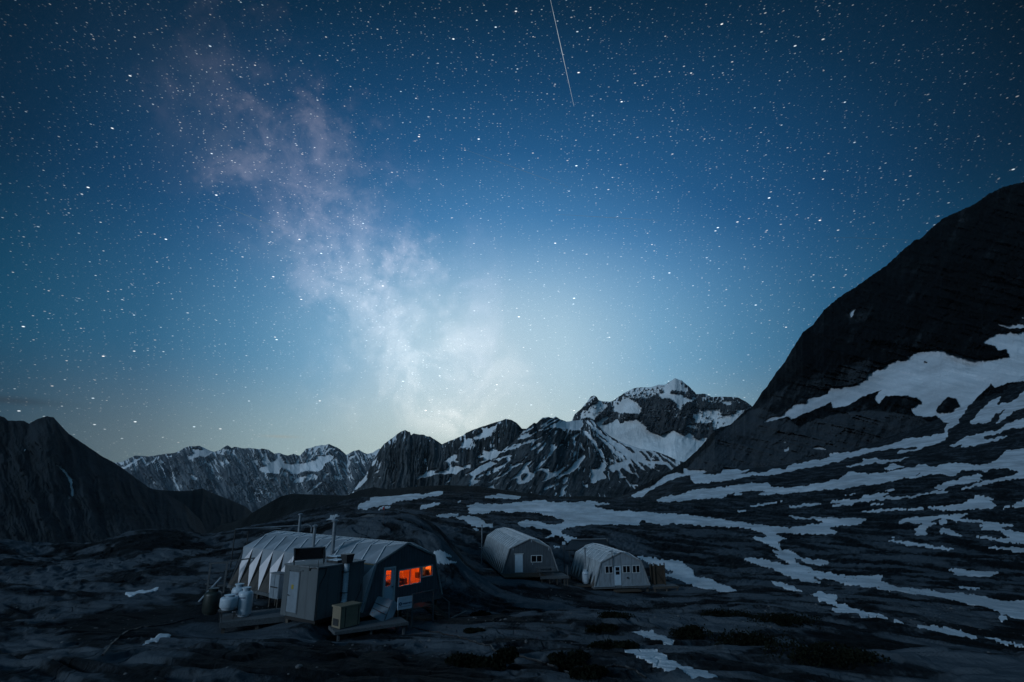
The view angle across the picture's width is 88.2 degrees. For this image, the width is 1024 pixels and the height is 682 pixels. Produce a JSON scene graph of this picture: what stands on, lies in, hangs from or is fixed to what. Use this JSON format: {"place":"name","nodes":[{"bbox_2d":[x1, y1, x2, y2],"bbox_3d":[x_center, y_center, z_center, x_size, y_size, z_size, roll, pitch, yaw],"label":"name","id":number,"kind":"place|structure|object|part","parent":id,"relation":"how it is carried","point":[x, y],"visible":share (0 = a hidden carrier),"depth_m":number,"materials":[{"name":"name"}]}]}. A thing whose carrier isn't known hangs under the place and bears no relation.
{"place":"outdoors","nodes":[
{"label":"outdoors","id":0,"kind":"place"},
{"bbox_2d":[0,416,205,543],"bbox_3d":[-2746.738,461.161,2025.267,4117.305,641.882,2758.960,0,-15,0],"label":"mountain","id":1,"kind":"structure","parent":0,"point":[108,499],"depth_m":1895.01,"materials":[{"name":"black stone"}]},
{"bbox_2d":[59,466,73,497],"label":"mountain snow","id":2,"kind":"structure","parent":1,"relation":"on","point":[69,479],"depth_m":1963.32,"materials":[{"name":"white snow"}]},
{"bbox_2d":[154,488,251,533],"bbox_3d":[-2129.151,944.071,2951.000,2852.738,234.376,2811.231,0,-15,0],"label":"wooded hill","id":3,"kind":"structure","parent":0,"point":[211,511],"depth_m":2625.31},
{"bbox_2d":[116,444,375,511],"bbox_3d":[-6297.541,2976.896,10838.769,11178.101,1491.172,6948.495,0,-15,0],"label":"range","id":4,"kind":"structure","parent":0,"point":[238,482],"depth_m":8956.15,"materials":[{"name":"grey stone"}]},
{"bbox_2d":[119,444,379,500],"bbox_3d":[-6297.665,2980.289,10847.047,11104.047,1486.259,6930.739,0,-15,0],"label":"mountain snow","id":5,"kind":"structure","parent":4,"relation":"on","point":[278,463],"depth_m":9297.12,"materials":[{"name":"white snow"}]},
{"bbox_2d":[209,485,612,533],"bbox_3d":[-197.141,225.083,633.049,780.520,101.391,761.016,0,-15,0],"label":"dark hill","id":6,"kind":"structure","parent":0,"point":[281,507],"depth_m":500.07,"materials":[{"name":"black stone"}]},
{"bbox_2d":[347,419,524,494],"bbox_3d":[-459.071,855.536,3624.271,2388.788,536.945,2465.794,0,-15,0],"label":"mountain","id":7,"kind":"structure","parent":0,"point":[409,454],"depth_m":3053.06,"materials":[{"name":"grey stone"}]},
{"bbox_2d":[352,419,523,492],"bbox_3d":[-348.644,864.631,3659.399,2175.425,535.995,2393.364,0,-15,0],"label":"mountain snow","id":8,"kind":"structure","parent":7,"relation":"on","point":[486,455],"depth_m":3054.60,"materials":[{"name":"grey snow"}]},
{"bbox_2d":[0,380,1023,681],"bbox_3d":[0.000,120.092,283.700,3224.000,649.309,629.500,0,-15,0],"label":"ground","id":9,"kind":"structure","parent":0,"point":[38,580],"depth_m":42.04,"materials":[{"name":"grey stone"}]},
{"bbox_2d":[101,617,193,655],"bbox_3d":[-15.113,11.649,21.089,2.023,2.303,15.460,6,-16,-20],"label":"hose","id":10,"kind":"object","parent":9,"relation":"on","point":[107,648],"visible":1,"depth_m":24.06,"materials":[{"name":"black rubber"}]},
{"bbox_2d":[198,577,221,602],"bbox_3d":[-18.443,15.530,32.157,0.149,1.983,1.225,-10,-18,31],"label":"leaning plank","id":11,"kind":"object","parent":9,"relation":"on","point":[213,585],"visible":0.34,"depth_m":32.42,"materials":[{"name":"wood"}]},
{"bbox_2d":[206,557,254,592],"bbox_3d":[-18.675,15.540,35.023,2.732,2.090,0.292,5,-16,-19],"label":"timber rail","id":12,"kind":"object","parent":9,"relation":"on","point":[225,576],"visible":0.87,"depth_m":34.80,"materials":[{"name":"brown wood"}]},
{"bbox_2d":[219,608,291,633],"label":"timber platform","id":13,"kind":"structure","parent":9,"relation":"on","point":[256,618],"depth_m":26.57,"materials":[{"name":"brown wood"}]},
{"bbox_2d":[202,587,221,614],"bbox_3d":[-15.568,13.503,27.421,0.840,1.236,0.840,0,-15,0],"label":"gas tank","id":14,"kind":"object","parent":13,"relation":"on","point":[211,599],"visible":0.98,"depth_m":27.12,"materials":[{"name":"metal"}]},
{"bbox_2d":[218,607,237,619],"bbox_3d":[-14.299,13.707,26.536,0.920,0.420,0.920,5,-16,-19],"label":"tank stand","id":15,"kind":"object","parent":13,"relation":"on","point":[221,611],"visible":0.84,"depth_m":26.30,"materials":[{"name":"metal"}]},
{"bbox_2d":[219,594,237,609],"bbox_3d":[-14.299,13.182,26.679,0.840,0.666,0.840,0,-15,0],"label":"gas tank","id":16,"kind":"object","parent":15,"relation":"on","point":[228,601],"visible":1,"depth_m":26.40,"materials":[{"name":"white metal"}]},
{"bbox_2d":[231,583,243,612],"bbox_3d":[-14.539,13.608,28.012,0.720,1.344,0.723,0,-15,0],"label":"gas tank","id":17,"kind":"object","parent":13,"relation":"on","point":[236,589],"visible":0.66,"depth_m":27.89,"materials":[{"name":"white metal"}]},
{"bbox_2d":[236,586,253,616],"bbox_3d":[-13.679,13.346,27.047,0.720,1.344,0.723,0,-15,0],"label":"gas tank","id":18,"kind":"object","parent":13,"relation":"on","point":[245,601],"visible":0.99,"depth_m":26.79,"materials":[{"name":"white metal"}]},
{"bbox_2d":[231,524,311,563],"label":"pipe rack","id":19,"kind":"object","parent":9,"relation":"on","point":[257,528],"visible":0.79,"depth_m":44.19,"materials":[{"name":"metal"}]},
{"bbox_2d":[268,571,283,607],"bbox_3d":[-14.100,15.045,31.764,1.000,2.061,0.610,-10,-18,33],"label":"utility cabinet","id":20,"kind":"object","parent":9,"relation":"on","point":[276,585],"visible":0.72,"depth_m":31.60,"materials":[{"name":"metal"}]},
{"bbox_3d":[-14.431,14.727,31.759,0.410,1.250,0.023,-10,-18,33],"label":"door","id":21,"kind":"part","parent":20,"relation":"part of","materials":[{"name":"metal"}]},
{"bbox_3d":[-14.058,14.661,31.516,0.410,1.250,0.023,-10,-18,33],"label":"door","id":22,"kind":"part","parent":20,"relation":"part of","materials":[{"name":"metal"}]},
{"bbox_2d":[280,553,365,626],"bbox_3d":[-9.701,12.997,27.483,3.053,3.694,3.186,-9,-18,30],"label":"shed","id":23,"kind":"object","parent":9,"relation":"on","point":[313,591],"visible":0.93,"depth_m":26.61,"materials":[{"name":"grey metal"}]},
{"bbox_2d":[286,571,299,612],"bbox_3d":[-11.061,12.628,26.567,0.740,1.860,0.102,-9,-18,30],"label":"door","id":24,"kind":"structure","parent":23,"relation":"in","point":[292,594],"depth_m":26.58,"materials":[{"name":"metal"}]},
{"bbox_2d":[293,546,325,564],"bbox_3d":[-10.459,11.101,27.345,1.687,0.825,0.484,8,-17,-27],"label":"solar panel","id":25,"kind":"object","parent":23,"relation":"on","point":[309,553],"visible":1,"depth_m":27.37,"materials":[{"name":"black glass"}]},
{"bbox_2d":[227,513,442,617],"bbox_3d":[-11.779,14.718,34.492,14.185,6.226,6.275,-11,-19,35],"label":"mountain hut","id":26,"kind":"object","parent":9,"relation":"on","point":[394,570],"visible":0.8,"depth_m":32.22,"materials":[{"name":"grey fabric"}]},
{"bbox_2d":[384,568,393,605],"bbox_3d":[-6.874,13.766,29.486,0.134,1.930,0.660,-11,-19,35],"label":"door","id":27,"kind":"structure","parent":26,"relation":"in","point":[388,593],"depth_m":29.55,"materials":[{"name":"white paint"}]},
{"bbox_2d":[398,566,421,586],"bbox_3d":[-5.961,13.742,30.810,0.070,0.900,1.780,-11,-19,35],"label":"window","id":28,"kind":"structure","parent":26,"relation":"in","point":[420,567],"depth_m":30.80,"materials":[{"name":"orange glass"}]},
{"bbox_2d":[421,565,432,577],"bbox_3d":[-5.134,13.920,31.945,0.070,0.630,0.930,-11,-19,35],"label":"window","id":29,"kind":"structure","parent":26,"relation":"in","point":[422,576],"depth_m":31.82,"materials":[{"name":"orange glass"}]},
{"bbox_2d":[328,617,408,641],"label":"boardwalk","id":30,"kind":"structure","parent":9,"relation":"on","point":[395,622],"depth_m":25.82,"materials":[{"name":"brown wood"}]},
{"bbox_2d":[331,601,361,629],"bbox_3d":[-8.080,13.355,25.747,0.740,0.990,1.200,-12,-19,36],"label":"generator box","id":31,"kind":"object","parent":30,"relation":"on","point":[345,614],"visible":1,"depth_m":25.48,"materials":[{"name":"beige metal"}]},
{"bbox_2d":[362,514,383,516],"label":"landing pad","id":32,"kind":"object","parent":9,"relation":"on","point":[369,515],"visible":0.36,"depth_m":58.17,"materials":[{"name":"grey concrete"}]},
{"bbox_2d":[370,596,396,620],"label":"leaning boards","id":33,"kind":"object","parent":9,"relation":"on","point":[380,608],"visible":0.86,"depth_m":27.70,"materials":[{"name":"wood"}]},
{"bbox_2d":[397,596,411,630],"bbox_3d":[-5.686,14.461,27.796,0.840,1.843,0.087,12,-20,-38],"label":"information sign","id":34,"kind":"object","parent":9,"relation":"on","point":[405,602],"visible":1,"depth_m":27.89,"materials":[{"name":"white paint"}]},
{"bbox_2d":[405,589,466,625],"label":"entrance steps","id":35,"kind":"structure","parent":9,"relation":"on","point":[433,609],"depth_m":30.51,"materials":[{"name":"wood"}]},
{"bbox_2d":[463,627,485,633],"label":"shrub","id":36,"kind":"object","parent":9,"relation":"on","point":[471,630],"visible":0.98,"depth_m":25.94,"materials":[{"name":"green plant"}]},
{"bbox_2d":[444,651,506,670],"bbox_3d":[-1.048,9.016,14.781,1.876,0.505,0.945,-10,-18,32],"label":"shrub","id":37,"kind":"object","parent":9,"relation":"on","point":[468,660],"visible":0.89,"depth_m":14.61,"materials":[{"name":"green plant"}]},
{"bbox_2d":[469,610,492,615],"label":"shrub","id":38,"kind":"object","parent":9,"relation":"on","point":[480,613],"visible":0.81,"depth_m":33.37,"materials":[{"name":"green plant"}]},
{"bbox_2d":[412,626,568,673],"bbox_3d":[-1.499,11.924,21.016,1.123,2.926,17.831,6,-16,-21],"label":"hose","id":39,"kind":"object","parent":9,"relation":"on","point":[544,662],"visible":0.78,"depth_m":18.90,"materials":[{"name":"black rubber"}]},
{"bbox_2d":[492,644,519,663],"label":"shrub","id":40,"kind":"object","parent":9,"relation":"on","point":[508,654],"visible":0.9,"depth_m":16.64,"materials":[{"name":"green plant"}]},
{"bbox_2d":[0,517,1023,680],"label":"rocks","id":41,"kind":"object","parent":9,"relation":"on","point":[297,666],"depth_m":28.92,"materials":[{"name":"stone"}]},
{"bbox_2d":[479,525,558,581],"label":"mountain hut","id":42,"kind":"object","parent":9,"relation":"on","point":[508,553],"visible":0.98,"depth_m":56.39,"materials":[{"name":"grey weathered timber"},{"name":"dark timber"},{"name":"grey plywood"}]},
{"bbox_2d":[515,554,522,572],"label":"door","id":43,"kind":"structure","parent":42,"relation":"in","point":[518,557],"depth_m":55.65,"materials":[{"name":"white paint"}]},
{"bbox_2d":[531,555,541,561],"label":"window","id":44,"kind":"structure","parent":42,"relation":"in","point":[534,558],"depth_m":56.12,"materials":[{"name":"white glass"}]},
{"bbox_2d":[537,565,568,585],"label":"timber deck","id":45,"kind":"structure","parent":9,"relation":"on","point":[557,576],"depth_m":53.98,"materials":[{"name":"brown wood"}]},
{"bbox_2d":[534,566,554,575],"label":"picnic table","id":46,"kind":"object","parent":45,"relation":"on","point":[539,569],"visible":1,"depth_m":54.69,"materials":[{"name":"brown wood"}]},
{"bbox_2d":[547,649,590,671],"bbox_3d":[1.673,9.248,15.232,1.305,0.543,0.947,0,-15,0],"label":"shrub","id":47,"kind":"object","parent":9,"relation":"on","point":[568,663],"visible":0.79,"depth_m":15.05,"materials":[{"name":"green plant"}]},
{"bbox_2d":[125,376,1023,678],"bbox_3d":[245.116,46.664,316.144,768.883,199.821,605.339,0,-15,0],"label":"snow patches","id":48,"kind":"object","parent":9,"relation":"on","point":[573,514],"visible":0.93,"depth_m":149.89,"materials":[{"name":"snow"}]},
{"bbox_2d":[573,584,591,586],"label":"tank platform","id":49,"kind":"structure","parent":9,"relation":"on","point":[582,585],"depth_m":55.40,"materials":[{"name":"brown wood"}]},
{"bbox_2d":[582,569,588,583],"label":"gas tank","id":50,"kind":"object","parent":49,"relation":"on","point":[585,576],"visible":1,"depth_m":55.76,"materials":[{"name":"white metal"}]},
{"bbox_2d":[565,538,608,569],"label":"lean to shelter","id":51,"kind":"object","parent":9,"relation":"on","point":[575,544],"visible":0.44,"depth_m":71.05,"materials":[{"name":"black metal"}]},
{"bbox_2d":[568,663,609,681],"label":"shrub","id":52,"kind":"object","parent":9,"relation":"on","point":[593,670],"visible":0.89,"depth_m":12.97,"materials":[{"name":"green plant"}]},
{"bbox_2d":[585,622,617,633],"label":"shrub","id":53,"kind":"object","parent":9,"relation":"on","point":[603,627],"visible":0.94,"depth_m":25.82,"materials":[{"name":"green plant"}]},
{"bbox_2d":[569,543,650,592],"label":"mountain hut","id":54,"kind":"object","parent":9,"relation":"on","point":[606,567],"visible":0.98,"depth_m":55.73,"materials":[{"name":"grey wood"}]},
{"bbox_2d":[605,566,612,573],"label":"window","id":55,"kind":"structure","parent":54,"relation":"in","point":[608,569],"depth_m":55.27,"materials":[{"name":"white glass"}]},
{"bbox_2d":[614,566,620,584],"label":"door","id":56,"kind":"structure","parent":54,"relation":"in","point":[617,569],"depth_m":55.28,"materials":[{"name":"white paint"}]},
{"bbox_2d":[622,565,630,572],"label":"window","id":57,"kind":"structure","parent":54,"relation":"in","point":[626,568],"depth_m":55.60,"materials":[{"name":"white glass"}]},
{"bbox_2d":[632,565,639,572],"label":"window","id":58,"kind":"structure","parent":54,"relation":"in","point":[635,568],"depth_m":55.78,"materials":[{"name":"white glass"}]},
{"bbox_2d":[587,638,640,649],"bbox_3d":[3.789,11.321,19.568,2.047,0.494,1.186,0,-15,0],"label":"shrub","id":59,"kind":"object","parent":9,"relation":"on","point":[628,644],"visible":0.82,"depth_m":19.45,"materials":[{"name":"green plant"}]},
{"bbox_2d":[597,610,636,619],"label":"shrub","id":60,"kind":"object","parent":9,"relation":"on","point":[611,614],"visible":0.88,"depth_m":28.92,"materials":[{"name":"green plant"}]},
{"bbox_2d":[650,581,678,591],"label":"timber deck","id":61,"kind":"structure","parent":9,"relation":"on","point":[663,586],"depth_m":55.61,"materials":[{"name":"brown wood"}]},
{"bbox_2d":[649,563,665,584],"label":"wind screen","id":62,"kind":"object","parent":61,"relation":"on","point":[657,574],"visible":0.82,"depth_m":56.43,"materials":[{"name":"brown wood"}]},
{"bbox_2d":[668,623,713,639],"bbox_3d":[8.409,13.658,24.865,2.111,0.718,1.524,0,-15,0],"label":"shrub","id":63,"kind":"object","parent":9,"relation":"on","point":[691,631],"visible":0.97,"depth_m":24.59,"materials":[{"name":"green plant"}]},
{"bbox_2d":[700,607,754,617],"bbox_3d":[12.935,16.434,31.616,3.492,0.818,2.136,0,-15,0],"label":"shrub","id":64,"kind":"object","parent":9,"relation":"on","point":[722,613],"visible":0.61,"depth_m":31.69,"materials":[{"name":"green plant"}]},
{"bbox_2d":[709,625,806,646],"bbox_3d":[10.023,12.181,21.320,3.809,1.002,2.361,0,-15,0],"label":"shrub","id":65,"kind":"object","parent":9,"relation":"on","point":[738,638],"visible":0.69,"depth_m":21.45,"materials":[{"name":"green plant"}]},
{"bbox_2d":[746,611,823,628],"bbox_3d":[14.984,15.424,29.015,4.423,1.055,2.746,0,-15,0],"label":"shrub","id":66,"kind":"object","parent":9,"relation":"on","point":[781,619],"visible":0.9,"depth_m":28.67,"materials":[{"name":"green plant"}]},
{"bbox_2d":[760,640,892,669],"bbox_3d":[10.578,10.684,17.897,3.943,0.722,2.334,0,-15,0],"label":"shrub","id":67,"kind":"object","parent":9,"relation":"on","point":[851,655],"visible":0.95,"depth_m":17.62,"materials":[{"name":"green plant"}]},
{"bbox_2d":[0,0,1023,462],"label":"sky","id":68,"kind":"structure","parent":0,"point":[412,280],"materials":[{"name":"blue"}]},
{"bbox_2d":[550,0,573,104],"bbox_3d":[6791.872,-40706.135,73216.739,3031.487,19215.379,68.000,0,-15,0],"label":"light streak","id":69,"kind":"object","parent":68,"relation":"in","point":[561,50],"visible":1,"depth_m":73073.59,"materials":[{"name":"white"}]},
{"bbox_2d":[453,417,682,497],"bbox_3d":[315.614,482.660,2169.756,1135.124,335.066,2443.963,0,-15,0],"label":"pyramid mountain","id":70,"kind":"structure","parent":0,"point":[614,484],"depth_m":1626.55,"materials":[{"name":"grey stone"}]},
{"bbox_2d":[468,417,679,496],"bbox_3d":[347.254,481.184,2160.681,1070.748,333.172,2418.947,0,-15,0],"label":"mountain snow","id":71,"kind":"structure","parent":70,"relation":"on","point":[636,456],"depth_m":1739.08,"materials":[{"name":"white snow"}]},
{"bbox_2d":[573,382,751,440],"bbox_3d":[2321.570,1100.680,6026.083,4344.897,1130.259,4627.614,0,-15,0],"label":"snowy peak","id":72,"kind":"structure","parent":0,"point":[663,423],"depth_m":5246.85,"materials":[{"name":"grey stone"}]},
{"bbox_2d":[572,378,748,461],"bbox_3d":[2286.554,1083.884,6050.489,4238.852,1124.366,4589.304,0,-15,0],"label":"mountain snow","id":73,"kind":"structure","parent":72,"relation":"on","point":[673,444],"depth_m":5189.15,"materials":[{"name":"white snow"}]},
{"bbox_2d":[622,182,1023,495],"bbox_3d":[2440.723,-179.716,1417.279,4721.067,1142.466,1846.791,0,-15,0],"label":"mountain","id":74,"kind":"structure","parent":0,"point":[953,283],"depth_m":880.51,"materials":[{"name":"black stone"}]},
{"bbox_2d":[649,309,1023,486],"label":"mountain snow","id":75,"kind":"structure","parent":74,"relation":"on","point":[935,380],"depth_m":678.48,"materials":[{"name":"white snow"}]}
]}

